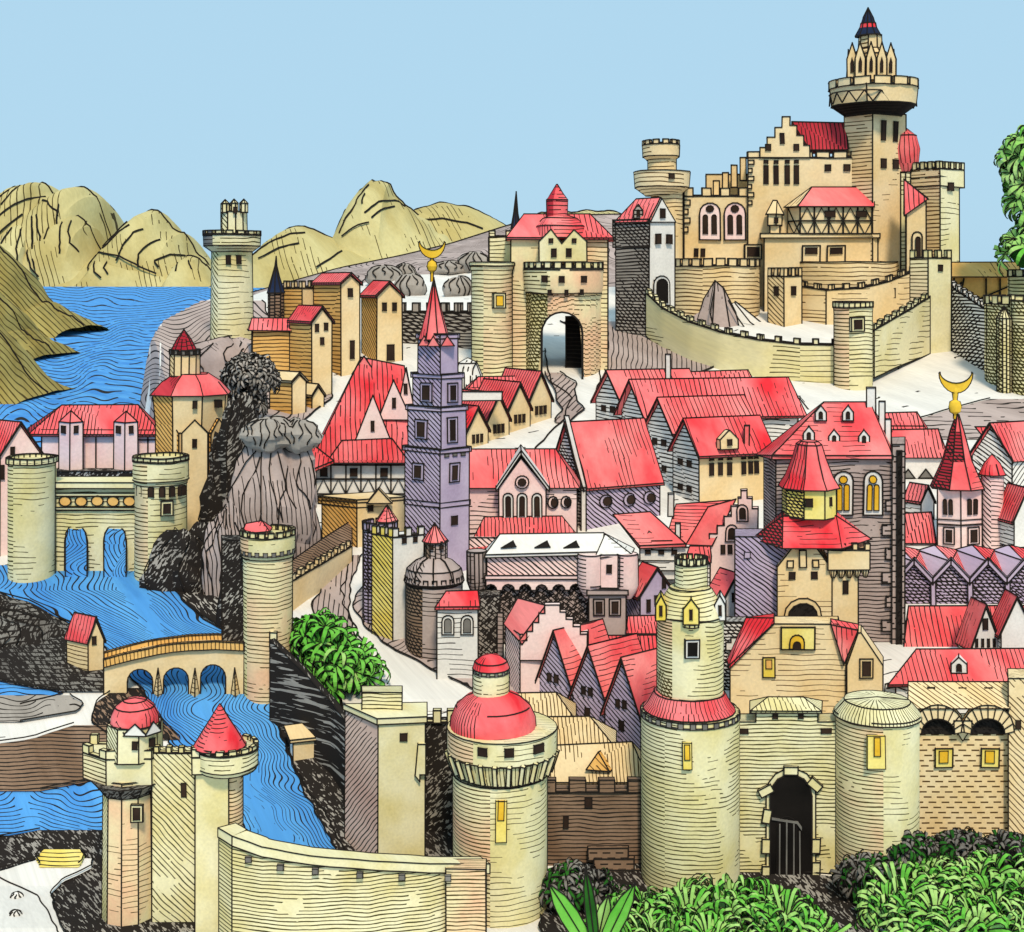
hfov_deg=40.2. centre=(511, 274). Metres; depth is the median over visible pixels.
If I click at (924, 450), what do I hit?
white house
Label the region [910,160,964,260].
castle keep
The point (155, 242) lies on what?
mountains
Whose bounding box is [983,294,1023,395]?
edge bastion
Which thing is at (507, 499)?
window
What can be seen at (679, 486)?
window
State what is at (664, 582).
window
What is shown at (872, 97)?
castle tower
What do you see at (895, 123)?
window
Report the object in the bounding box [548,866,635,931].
broad leaved plant
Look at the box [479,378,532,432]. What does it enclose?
house
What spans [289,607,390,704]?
tree
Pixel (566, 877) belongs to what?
dark shrub
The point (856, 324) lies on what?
window
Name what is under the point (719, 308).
crag
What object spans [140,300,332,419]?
headland
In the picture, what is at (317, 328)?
window
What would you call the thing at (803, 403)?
long house
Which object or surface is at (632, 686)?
house
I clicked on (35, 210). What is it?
mountains
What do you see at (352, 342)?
door
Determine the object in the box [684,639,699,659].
window
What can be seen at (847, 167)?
window
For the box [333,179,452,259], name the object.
mountains
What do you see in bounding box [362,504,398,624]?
purple turret
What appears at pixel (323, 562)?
crenellated wall
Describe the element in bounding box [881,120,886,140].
window
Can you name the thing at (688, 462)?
window
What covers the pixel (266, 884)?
front wall
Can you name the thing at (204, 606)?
river cliff
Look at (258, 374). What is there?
dark tree
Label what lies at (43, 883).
white road
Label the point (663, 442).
window
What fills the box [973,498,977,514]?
window
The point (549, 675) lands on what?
window
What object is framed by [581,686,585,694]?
window
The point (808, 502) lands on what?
window
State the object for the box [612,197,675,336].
white gate tower
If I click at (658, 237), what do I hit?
window
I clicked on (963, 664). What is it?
red roofed house
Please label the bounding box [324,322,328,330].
window
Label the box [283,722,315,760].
landing shed
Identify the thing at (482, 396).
white parapet
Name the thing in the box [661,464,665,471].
window
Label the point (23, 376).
river bank
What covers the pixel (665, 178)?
pepperpot tower
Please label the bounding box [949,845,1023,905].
hedge bush
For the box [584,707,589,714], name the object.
window
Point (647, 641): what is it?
red roofed house
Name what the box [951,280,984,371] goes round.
city wall
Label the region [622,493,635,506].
round window
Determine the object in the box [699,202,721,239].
window
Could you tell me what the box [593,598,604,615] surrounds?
window
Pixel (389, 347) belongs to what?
door
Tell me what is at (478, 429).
house
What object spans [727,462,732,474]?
window
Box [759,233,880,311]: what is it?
castle terrace
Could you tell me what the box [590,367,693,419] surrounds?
house
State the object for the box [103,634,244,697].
bridge
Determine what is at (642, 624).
red roofed house
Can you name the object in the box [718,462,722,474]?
window
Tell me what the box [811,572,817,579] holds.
window
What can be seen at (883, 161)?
window
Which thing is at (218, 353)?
boulder
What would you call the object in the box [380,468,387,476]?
window
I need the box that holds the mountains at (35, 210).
[0,182,123,250]
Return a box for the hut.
[64,612,106,671]
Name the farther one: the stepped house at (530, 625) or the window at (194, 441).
the window at (194, 441)
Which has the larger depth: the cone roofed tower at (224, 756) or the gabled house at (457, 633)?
the gabled house at (457, 633)
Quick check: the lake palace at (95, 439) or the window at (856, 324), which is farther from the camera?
the window at (856, 324)
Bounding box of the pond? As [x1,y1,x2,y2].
[0,657,66,703]
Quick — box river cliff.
[175,589,220,626]
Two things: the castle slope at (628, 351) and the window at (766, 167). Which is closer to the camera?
the castle slope at (628, 351)
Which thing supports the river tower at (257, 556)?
on the ground at (918, 387)
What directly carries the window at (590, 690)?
in the house at (589, 688)
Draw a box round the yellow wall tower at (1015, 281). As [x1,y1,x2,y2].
[1007,269,1023,294]
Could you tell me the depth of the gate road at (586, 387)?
282.75 m
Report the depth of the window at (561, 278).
287.46 m
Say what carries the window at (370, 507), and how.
in the building at (353, 510)
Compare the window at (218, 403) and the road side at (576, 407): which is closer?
the window at (218, 403)
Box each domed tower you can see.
[403,522,464,659]
[443,653,559,927]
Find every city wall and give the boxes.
[402,302,470,348]
[645,288,832,383]
[873,293,930,377]
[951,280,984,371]
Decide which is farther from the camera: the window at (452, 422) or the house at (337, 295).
the house at (337, 295)
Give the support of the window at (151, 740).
in the domed gate tower at (118, 768)
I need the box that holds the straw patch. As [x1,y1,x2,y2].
[35,844,84,866]
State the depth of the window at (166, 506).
183.53 m
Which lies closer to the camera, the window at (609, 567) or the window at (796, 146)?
the window at (609, 567)
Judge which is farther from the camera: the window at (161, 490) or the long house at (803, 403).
the long house at (803, 403)
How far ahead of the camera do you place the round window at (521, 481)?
194.70 m
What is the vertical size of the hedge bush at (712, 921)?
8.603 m
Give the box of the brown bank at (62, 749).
[0,722,106,790]
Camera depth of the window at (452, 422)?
186.87 m
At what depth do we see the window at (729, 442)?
212.17 m
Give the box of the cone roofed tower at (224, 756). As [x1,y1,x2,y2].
[191,703,258,931]
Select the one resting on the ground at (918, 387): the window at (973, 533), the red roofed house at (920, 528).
the red roofed house at (920, 528)
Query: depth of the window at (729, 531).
183.53 m
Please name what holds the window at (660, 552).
in the gabled house at (657, 542)
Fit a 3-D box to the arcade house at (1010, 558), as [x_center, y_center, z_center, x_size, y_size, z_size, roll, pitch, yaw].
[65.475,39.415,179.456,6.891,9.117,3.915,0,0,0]
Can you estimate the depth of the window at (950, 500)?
195.17 m
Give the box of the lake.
[0,286,262,447]
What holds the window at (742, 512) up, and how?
in the stepped house at (714, 523)
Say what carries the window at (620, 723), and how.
in the house at (632, 686)
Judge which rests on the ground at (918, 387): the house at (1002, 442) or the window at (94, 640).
the house at (1002, 442)
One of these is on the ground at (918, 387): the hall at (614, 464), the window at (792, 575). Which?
the hall at (614, 464)
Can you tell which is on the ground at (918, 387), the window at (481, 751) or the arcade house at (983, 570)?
the arcade house at (983, 570)
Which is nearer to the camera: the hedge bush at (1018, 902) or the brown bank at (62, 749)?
the hedge bush at (1018, 902)
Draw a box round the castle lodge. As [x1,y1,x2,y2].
[903,178,928,270]
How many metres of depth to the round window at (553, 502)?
196.61 m
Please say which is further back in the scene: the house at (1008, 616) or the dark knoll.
the house at (1008, 616)
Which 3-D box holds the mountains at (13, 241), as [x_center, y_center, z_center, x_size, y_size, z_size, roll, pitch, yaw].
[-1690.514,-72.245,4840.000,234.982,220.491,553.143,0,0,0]
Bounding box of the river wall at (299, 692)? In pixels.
[269,638,343,794]
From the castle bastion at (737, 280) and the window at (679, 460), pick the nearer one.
the window at (679, 460)
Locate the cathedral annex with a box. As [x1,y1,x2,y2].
[470,515,574,548]
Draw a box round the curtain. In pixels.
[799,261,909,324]
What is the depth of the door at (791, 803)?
133.72 m
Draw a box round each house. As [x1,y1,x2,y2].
[0,420,42,555]
[247,317,292,369]
[287,304,334,393]
[311,272,362,375]
[361,280,404,361]
[434,590,480,678]
[462,388,511,440]
[462,403,490,447]
[466,375,515,389]
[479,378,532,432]
[479,590,503,656]
[501,367,554,423]
[503,597,588,691]
[534,618,609,699]
[567,632,642,722]
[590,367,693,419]
[600,648,655,748]
[608,634,655,650]
[612,511,689,579]
[613,354,806,440]
[626,614,655,633]
[627,561,670,614]
[646,394,753,486]
[667,415,771,502]
[667,487,758,579]
[687,545,711,584]
[691,369,751,376]
[709,567,733,615]
[724,616,747,689]
[798,396,808,409]
[886,411,926,428]
[887,647,1023,712]
[892,428,944,478]
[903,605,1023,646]
[906,481,935,519]
[906,511,935,544]
[906,546,933,603]
[919,544,970,604]
[954,596,997,647]
[955,544,1007,604]
[970,420,1023,489]
[975,426,985,433]
[992,588,1023,646]
[993,544,1023,603]
[998,482,1023,547]
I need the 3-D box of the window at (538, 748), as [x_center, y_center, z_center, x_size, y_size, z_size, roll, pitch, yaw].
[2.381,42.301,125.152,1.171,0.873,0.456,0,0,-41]
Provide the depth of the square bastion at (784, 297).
333.60 m
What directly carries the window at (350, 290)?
in the house at (337, 295)
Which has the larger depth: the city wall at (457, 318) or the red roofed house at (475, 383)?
the city wall at (457, 318)
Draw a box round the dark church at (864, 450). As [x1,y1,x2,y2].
[755,386,905,644]
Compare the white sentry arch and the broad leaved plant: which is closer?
the broad leaved plant
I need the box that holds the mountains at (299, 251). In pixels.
[209,225,372,287]
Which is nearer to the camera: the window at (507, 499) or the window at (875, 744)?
the window at (875, 744)
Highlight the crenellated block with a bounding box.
[283,280,312,316]
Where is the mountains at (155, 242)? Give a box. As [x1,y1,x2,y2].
[57,209,210,286]
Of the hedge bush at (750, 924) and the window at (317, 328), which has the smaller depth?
the hedge bush at (750, 924)
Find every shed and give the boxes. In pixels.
[269,369,308,414]
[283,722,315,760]
[306,382,326,408]
[517,691,576,715]
[549,715,616,743]
[550,741,639,783]
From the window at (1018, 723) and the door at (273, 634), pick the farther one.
the door at (273, 634)
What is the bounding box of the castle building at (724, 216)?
[683,115,851,306]
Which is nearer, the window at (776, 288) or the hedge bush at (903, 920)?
the hedge bush at (903, 920)
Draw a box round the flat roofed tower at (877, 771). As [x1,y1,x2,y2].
[832,690,921,890]
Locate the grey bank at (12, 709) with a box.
[0,693,83,721]
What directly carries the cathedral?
on the ground at (918, 387)
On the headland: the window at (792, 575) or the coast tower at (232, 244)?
the coast tower at (232, 244)
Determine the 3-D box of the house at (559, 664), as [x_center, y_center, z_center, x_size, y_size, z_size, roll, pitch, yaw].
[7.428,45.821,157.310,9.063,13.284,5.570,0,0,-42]
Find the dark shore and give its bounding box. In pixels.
[0,827,193,931]
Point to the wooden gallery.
(980, 279)
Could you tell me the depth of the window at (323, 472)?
211.75 m
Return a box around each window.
[0,464,4,478]
[9,446,14,455]
[92,636,96,644]
[130,803,143,822]
[132,741,137,750]
[148,486,153,496]
[149,737,155,747]
[158,486,164,497]
[160,500,173,516]
[168,486,175,496]
[178,484,186,496]
[181,782,186,797]
[192,401,196,408]
[192,439,196,447]
[214,399,222,407]
[226,255,231,264]
[236,255,241,263]
[315,324,319,331]
[320,337,324,344]
[320,468,327,476]
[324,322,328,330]
[348,288,352,296]
[350,468,357,476]
[367,505,373,511]
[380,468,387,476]
[382,302,386,310]
[392,302,396,310]
[400,733,407,741]
[402,537,406,542]
[412,462,424,480]
[414,418,428,439]
[419,382,433,402]
[441,615,454,634]
[447,382,458,402]
[447,416,457,443]
[448,462,459,482]
[451,515,458,525]
[460,614,473,634]
[472,435,475,443]
[477,746,487,756]
[492,292,505,308]
[495,800,506,843]
[502,493,513,517]
[504,747,514,757]
[514,414,517,423]
[515,475,528,488]
[516,493,527,517]
[531,493,542,517]
[534,742,544,754]
[541,275,547,282]
[547,495,558,508]
[547,672,551,681]
[551,248,556,256]
[553,674,558,683]
[559,275,564,282]
[560,495,571,508]
[563,816,568,828]
[566,248,571,256]
[580,276,586,282]
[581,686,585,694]
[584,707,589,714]
[584,797,591,807]
[587,687,592,696]
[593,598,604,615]
[599,494,612,507]
[601,404,605,411]
[606,565,611,573]
[609,598,621,615]
[610,406,614,412]
[615,698,619,707]
[618,720,624,731]
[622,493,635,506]
[622,700,626,709]
[643,491,656,504]
[645,550,650,554]
[646,599,650,611]
[652,437,656,444]
[655,233,661,244]
[658,550,663,554]
[660,209,665,218]
[661,439,666,446]
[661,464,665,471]
[662,578,666,588]
[666,234,672,244]
[668,173,674,178]
[677,457,682,464]
[677,483,682,490]
[682,741,691,770]
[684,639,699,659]
[686,459,691,466]
[686,485,691,492]
[694,248,698,256]
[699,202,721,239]
[701,248,705,257]
[709,463,713,475]
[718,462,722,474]
[721,545,725,554]
[724,202,745,240]
[725,524,736,541]
[727,439,732,446]
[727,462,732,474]
[728,545,732,554]
[736,504,748,521]
[740,728,748,733]
[741,461,745,473]
[744,244,762,259]
[744,551,750,557]
[748,461,752,473]
[754,461,758,473]
[762,657,775,677]
[764,165,768,183]
[765,144,770,150]
[772,714,777,718]
[773,165,778,183]
[774,286,778,295]
[780,133,784,143]
[784,165,789,183]
[789,572,795,579]
[791,286,796,295]
[793,144,798,150]
[793,166,798,183]
[801,245,820,261]
[805,498,812,507]
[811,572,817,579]
[821,728,831,733]
[825,164,831,170]
[825,210,835,216]
[826,245,845,260]
[834,471,852,515]
[842,580,847,593]
[844,164,850,170]
[849,317,864,332]
[856,211,866,217]
[859,658,873,678]
[862,471,883,515]
[866,735,885,769]
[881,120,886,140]
[881,158,886,168]
[892,159,898,168]
[893,121,898,141]
[934,747,953,768]
[938,265,942,271]
[942,498,946,514]
[943,526,954,544]
[947,182,953,190]
[949,499,952,514]
[967,499,971,514]
[967,526,979,544]
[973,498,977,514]
[980,747,999,768]
[982,618,988,629]
[1015,720,1021,730]
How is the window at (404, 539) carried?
in the white tower at (395, 552)
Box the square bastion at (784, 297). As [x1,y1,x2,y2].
[767,267,802,326]
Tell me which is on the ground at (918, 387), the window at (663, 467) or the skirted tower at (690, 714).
the skirted tower at (690, 714)
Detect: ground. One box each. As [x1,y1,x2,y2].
[0,213,1023,931]
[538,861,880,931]
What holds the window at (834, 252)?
in the castle terrace
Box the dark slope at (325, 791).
[279,649,451,855]
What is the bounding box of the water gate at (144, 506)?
[5,451,188,582]
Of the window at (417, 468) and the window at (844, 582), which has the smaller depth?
the window at (844, 582)
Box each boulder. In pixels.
[139,521,206,592]
[194,335,250,378]
[198,390,257,525]
[201,498,243,596]
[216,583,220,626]
[223,445,322,557]
[239,415,293,452]
[285,417,323,453]
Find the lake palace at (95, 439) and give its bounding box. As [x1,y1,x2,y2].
[27,404,153,475]
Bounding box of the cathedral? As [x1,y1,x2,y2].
[470,444,580,532]
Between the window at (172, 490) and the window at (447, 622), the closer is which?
the window at (447, 622)
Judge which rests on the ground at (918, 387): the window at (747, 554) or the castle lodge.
the castle lodge
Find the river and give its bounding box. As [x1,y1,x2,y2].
[0,565,344,849]
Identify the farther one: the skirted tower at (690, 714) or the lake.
the lake
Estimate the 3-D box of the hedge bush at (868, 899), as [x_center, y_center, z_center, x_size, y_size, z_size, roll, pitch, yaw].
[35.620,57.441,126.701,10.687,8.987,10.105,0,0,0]
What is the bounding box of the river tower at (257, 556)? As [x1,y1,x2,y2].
[221,520,295,703]
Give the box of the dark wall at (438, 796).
[426,708,453,831]
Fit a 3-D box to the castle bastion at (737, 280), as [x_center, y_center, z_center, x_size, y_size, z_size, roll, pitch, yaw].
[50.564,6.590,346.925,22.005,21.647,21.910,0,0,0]
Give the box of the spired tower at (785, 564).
[734,440,872,623]
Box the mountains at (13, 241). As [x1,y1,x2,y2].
[0,225,25,264]
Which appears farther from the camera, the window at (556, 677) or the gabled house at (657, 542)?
the gabled house at (657, 542)
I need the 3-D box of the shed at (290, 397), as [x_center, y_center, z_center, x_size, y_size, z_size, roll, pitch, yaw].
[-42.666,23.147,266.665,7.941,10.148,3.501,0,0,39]
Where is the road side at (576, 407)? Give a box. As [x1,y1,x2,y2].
[544,371,584,421]
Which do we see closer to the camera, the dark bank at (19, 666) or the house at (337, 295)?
the dark bank at (19, 666)
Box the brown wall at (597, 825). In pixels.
[548,776,639,871]
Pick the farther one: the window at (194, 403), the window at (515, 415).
the window at (515, 415)
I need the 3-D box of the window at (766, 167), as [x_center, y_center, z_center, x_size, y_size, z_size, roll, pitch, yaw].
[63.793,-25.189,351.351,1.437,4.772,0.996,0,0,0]
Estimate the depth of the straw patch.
135.36 m
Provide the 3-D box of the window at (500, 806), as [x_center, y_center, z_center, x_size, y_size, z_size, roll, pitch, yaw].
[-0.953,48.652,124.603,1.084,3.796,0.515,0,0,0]
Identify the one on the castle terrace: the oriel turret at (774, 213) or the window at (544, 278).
the oriel turret at (774, 213)
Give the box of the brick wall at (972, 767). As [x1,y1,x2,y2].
[907,668,1023,837]
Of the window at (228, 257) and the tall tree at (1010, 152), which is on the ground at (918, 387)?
the tall tree at (1010, 152)
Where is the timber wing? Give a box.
[783,186,874,234]
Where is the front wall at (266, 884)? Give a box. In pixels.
[217,822,490,931]
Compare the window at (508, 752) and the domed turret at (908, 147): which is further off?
the domed turret at (908, 147)
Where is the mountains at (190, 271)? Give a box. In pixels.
[161,255,210,286]
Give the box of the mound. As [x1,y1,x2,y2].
[0,597,65,647]
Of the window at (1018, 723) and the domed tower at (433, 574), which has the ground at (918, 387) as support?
the domed tower at (433, 574)
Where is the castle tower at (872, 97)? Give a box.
[827,7,918,269]
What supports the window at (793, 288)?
in the square bastion at (784, 297)
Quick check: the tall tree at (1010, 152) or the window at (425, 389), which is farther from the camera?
the tall tree at (1010, 152)
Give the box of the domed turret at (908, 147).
[897,128,919,269]
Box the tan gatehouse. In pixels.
[726,613,883,712]
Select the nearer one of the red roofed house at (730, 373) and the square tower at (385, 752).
the square tower at (385, 752)
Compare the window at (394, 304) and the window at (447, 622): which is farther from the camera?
the window at (394, 304)
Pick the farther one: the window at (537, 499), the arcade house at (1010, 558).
the window at (537, 499)
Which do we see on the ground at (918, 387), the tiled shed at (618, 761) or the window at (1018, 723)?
the tiled shed at (618, 761)
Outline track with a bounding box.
[352,587,514,690]
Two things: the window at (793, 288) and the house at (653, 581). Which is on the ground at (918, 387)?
the house at (653, 581)
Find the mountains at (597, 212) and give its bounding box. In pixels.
[538,209,619,213]
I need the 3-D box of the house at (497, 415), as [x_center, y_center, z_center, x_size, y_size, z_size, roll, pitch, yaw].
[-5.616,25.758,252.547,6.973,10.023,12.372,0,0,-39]
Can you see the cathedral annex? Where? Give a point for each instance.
(488, 531)
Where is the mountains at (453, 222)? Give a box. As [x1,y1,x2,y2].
[414,201,505,241]
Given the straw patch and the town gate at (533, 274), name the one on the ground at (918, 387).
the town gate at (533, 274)
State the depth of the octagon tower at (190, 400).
200.49 m
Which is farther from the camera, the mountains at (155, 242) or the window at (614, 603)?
the mountains at (155, 242)
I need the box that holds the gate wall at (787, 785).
[740,696,835,875]
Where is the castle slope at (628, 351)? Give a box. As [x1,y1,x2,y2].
[560,320,713,378]
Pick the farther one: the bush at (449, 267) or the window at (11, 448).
the bush at (449, 267)
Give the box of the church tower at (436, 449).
[402,240,471,570]
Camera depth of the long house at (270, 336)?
283.99 m
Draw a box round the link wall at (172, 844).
[151,744,193,921]
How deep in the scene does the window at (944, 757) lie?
136.79 m
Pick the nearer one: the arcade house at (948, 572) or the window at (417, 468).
the arcade house at (948, 572)
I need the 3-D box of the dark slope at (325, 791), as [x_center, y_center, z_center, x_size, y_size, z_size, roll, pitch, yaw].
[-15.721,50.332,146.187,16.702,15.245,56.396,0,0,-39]
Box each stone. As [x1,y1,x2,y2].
[9,909,21,916]
[10,891,23,898]
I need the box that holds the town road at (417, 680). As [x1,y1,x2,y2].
[340,559,471,710]
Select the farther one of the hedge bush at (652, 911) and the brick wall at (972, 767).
the brick wall at (972, 767)
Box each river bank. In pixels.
[0,245,109,337]
[0,293,79,358]
[0,324,74,403]
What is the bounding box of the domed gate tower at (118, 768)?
[82,696,162,926]
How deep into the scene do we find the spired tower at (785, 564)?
159.53 m
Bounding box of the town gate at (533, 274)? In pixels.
[468,184,614,379]
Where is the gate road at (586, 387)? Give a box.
[535,348,604,447]
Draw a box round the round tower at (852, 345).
[832,301,873,390]
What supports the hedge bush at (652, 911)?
on the ground at (918, 387)
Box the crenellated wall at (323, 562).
[293,522,352,609]
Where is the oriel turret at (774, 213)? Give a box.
[765,200,784,232]
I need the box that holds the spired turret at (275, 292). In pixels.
[266,256,284,316]
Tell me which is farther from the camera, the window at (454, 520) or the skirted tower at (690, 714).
the window at (454, 520)
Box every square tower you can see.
[342,686,427,855]
[909,249,951,352]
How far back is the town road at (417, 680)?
160.32 m
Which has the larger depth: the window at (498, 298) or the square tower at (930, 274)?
the square tower at (930, 274)
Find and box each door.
[269,631,277,640]
[350,340,354,358]
[386,344,394,360]
[653,276,670,305]
[769,776,812,875]
[911,231,922,256]
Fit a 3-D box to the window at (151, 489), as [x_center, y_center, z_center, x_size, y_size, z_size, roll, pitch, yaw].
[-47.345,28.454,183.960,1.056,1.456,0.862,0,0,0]
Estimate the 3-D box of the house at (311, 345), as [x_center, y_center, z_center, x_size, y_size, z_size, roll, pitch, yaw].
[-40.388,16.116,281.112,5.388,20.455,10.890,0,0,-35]
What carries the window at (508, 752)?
in the red domed tower at (501, 751)
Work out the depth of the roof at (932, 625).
167.94 m
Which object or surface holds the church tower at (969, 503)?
on the ground at (918, 387)
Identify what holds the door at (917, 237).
in the castle lodge
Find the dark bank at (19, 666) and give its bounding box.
[0,591,102,690]
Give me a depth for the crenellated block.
301.61 m
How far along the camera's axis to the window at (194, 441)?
199.51 m
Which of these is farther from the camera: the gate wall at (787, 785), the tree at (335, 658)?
the tree at (335, 658)
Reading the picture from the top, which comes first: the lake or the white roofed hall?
the lake
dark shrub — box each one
[538,857,617,910]
[829,849,900,900]
[885,829,938,865]
[929,826,992,865]
[984,828,1023,867]
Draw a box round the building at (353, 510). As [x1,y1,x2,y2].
[317,487,403,547]
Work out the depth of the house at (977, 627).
160.96 m
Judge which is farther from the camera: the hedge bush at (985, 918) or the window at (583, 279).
the window at (583, 279)
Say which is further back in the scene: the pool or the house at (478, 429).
the house at (478, 429)
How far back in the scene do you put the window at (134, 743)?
124.58 m
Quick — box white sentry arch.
[459,357,482,387]
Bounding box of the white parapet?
[463,391,502,401]
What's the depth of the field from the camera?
263.06 m
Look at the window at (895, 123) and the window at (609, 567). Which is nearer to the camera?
the window at (609, 567)
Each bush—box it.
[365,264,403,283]
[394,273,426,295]
[396,263,416,273]
[434,260,463,274]
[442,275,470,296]
[457,251,487,272]
[584,882,684,931]
[621,906,673,931]
[633,873,732,928]
[644,907,745,931]
[694,873,791,931]
[728,920,759,931]
[740,884,851,931]
[852,861,952,931]
[873,877,976,931]
[897,855,993,897]
[928,882,1023,931]
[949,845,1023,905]
[981,877,1023,927]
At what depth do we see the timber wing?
346.01 m
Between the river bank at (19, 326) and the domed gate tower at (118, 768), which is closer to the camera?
the domed gate tower at (118, 768)
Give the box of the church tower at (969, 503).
[929,371,1006,548]
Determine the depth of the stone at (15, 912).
126.41 m
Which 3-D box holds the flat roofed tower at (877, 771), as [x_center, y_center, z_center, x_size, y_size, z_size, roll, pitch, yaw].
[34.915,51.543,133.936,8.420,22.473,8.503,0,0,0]
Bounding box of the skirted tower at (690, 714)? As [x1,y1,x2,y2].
[639,553,740,892]
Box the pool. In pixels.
[0,765,101,839]
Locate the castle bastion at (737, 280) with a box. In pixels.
[676,257,759,317]
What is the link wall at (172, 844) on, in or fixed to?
on the ground at (918, 387)
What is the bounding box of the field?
[921,397,1023,438]
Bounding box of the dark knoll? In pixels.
[91,685,180,739]
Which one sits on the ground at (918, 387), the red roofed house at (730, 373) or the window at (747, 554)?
the red roofed house at (730, 373)
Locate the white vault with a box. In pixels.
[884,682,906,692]
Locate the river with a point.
(278, 804)
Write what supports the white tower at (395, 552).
on the ground at (918, 387)
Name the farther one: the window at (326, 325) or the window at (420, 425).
the window at (326, 325)
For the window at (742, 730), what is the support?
in the gate wall at (787, 785)
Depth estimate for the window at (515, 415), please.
253.07 m
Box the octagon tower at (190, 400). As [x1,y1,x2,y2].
[149,329,230,530]
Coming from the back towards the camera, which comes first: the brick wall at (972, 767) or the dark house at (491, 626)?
the dark house at (491, 626)
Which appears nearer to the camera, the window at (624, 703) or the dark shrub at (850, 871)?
the dark shrub at (850, 871)
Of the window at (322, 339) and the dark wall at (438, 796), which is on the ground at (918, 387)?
the dark wall at (438, 796)
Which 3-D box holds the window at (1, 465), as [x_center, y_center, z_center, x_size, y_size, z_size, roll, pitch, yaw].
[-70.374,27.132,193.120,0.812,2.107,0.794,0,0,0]
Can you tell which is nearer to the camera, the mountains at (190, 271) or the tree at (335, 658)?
the tree at (335, 658)
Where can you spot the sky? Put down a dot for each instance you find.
(179, 109)
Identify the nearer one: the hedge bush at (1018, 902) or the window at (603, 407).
the hedge bush at (1018, 902)
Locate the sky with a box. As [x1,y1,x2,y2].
[0,0,1023,268]
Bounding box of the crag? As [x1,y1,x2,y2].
[685,281,758,326]
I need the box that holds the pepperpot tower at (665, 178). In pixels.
[633,138,690,257]
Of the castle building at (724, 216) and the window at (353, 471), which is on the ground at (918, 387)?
the castle building at (724, 216)
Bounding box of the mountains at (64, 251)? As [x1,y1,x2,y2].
[23,215,105,286]
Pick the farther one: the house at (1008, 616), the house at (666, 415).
the house at (666, 415)
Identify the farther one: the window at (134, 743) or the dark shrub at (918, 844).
the dark shrub at (918, 844)
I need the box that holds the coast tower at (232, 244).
[202,199,261,339]
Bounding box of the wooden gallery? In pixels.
[952,261,1020,298]
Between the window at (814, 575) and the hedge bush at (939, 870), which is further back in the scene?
the window at (814, 575)
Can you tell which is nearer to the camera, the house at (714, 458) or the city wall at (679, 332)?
the house at (714, 458)
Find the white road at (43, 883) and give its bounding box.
[0,854,92,931]
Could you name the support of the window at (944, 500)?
in the church tower at (969, 503)
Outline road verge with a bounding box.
[311,554,361,634]
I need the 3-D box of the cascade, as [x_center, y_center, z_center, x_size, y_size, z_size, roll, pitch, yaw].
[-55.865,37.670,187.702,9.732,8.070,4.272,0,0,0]
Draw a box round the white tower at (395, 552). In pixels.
[371,525,424,640]
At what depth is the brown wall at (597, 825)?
134.99 m
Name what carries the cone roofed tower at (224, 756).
on the ground at (918, 387)
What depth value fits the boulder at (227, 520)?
180.07 m
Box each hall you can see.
[313,355,411,507]
[466,532,638,643]
[556,415,664,531]
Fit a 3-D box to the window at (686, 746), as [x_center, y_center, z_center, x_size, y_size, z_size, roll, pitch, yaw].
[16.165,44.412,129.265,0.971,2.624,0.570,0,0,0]
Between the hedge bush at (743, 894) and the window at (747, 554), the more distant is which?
the window at (747, 554)
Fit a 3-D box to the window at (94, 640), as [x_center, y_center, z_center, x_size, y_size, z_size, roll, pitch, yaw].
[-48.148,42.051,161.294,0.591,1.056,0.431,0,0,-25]
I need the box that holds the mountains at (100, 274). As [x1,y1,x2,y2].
[73,260,165,286]
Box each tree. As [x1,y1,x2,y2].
[219,351,281,417]
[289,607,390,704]
[993,125,1023,276]
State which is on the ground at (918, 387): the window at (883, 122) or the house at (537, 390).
the house at (537, 390)
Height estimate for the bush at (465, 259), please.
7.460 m
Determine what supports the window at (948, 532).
in the church tower at (969, 503)
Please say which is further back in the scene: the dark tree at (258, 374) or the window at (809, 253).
the window at (809, 253)
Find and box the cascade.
[64,526,126,576]
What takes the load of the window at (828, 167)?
in the castle building at (724, 216)
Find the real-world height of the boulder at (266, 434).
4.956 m

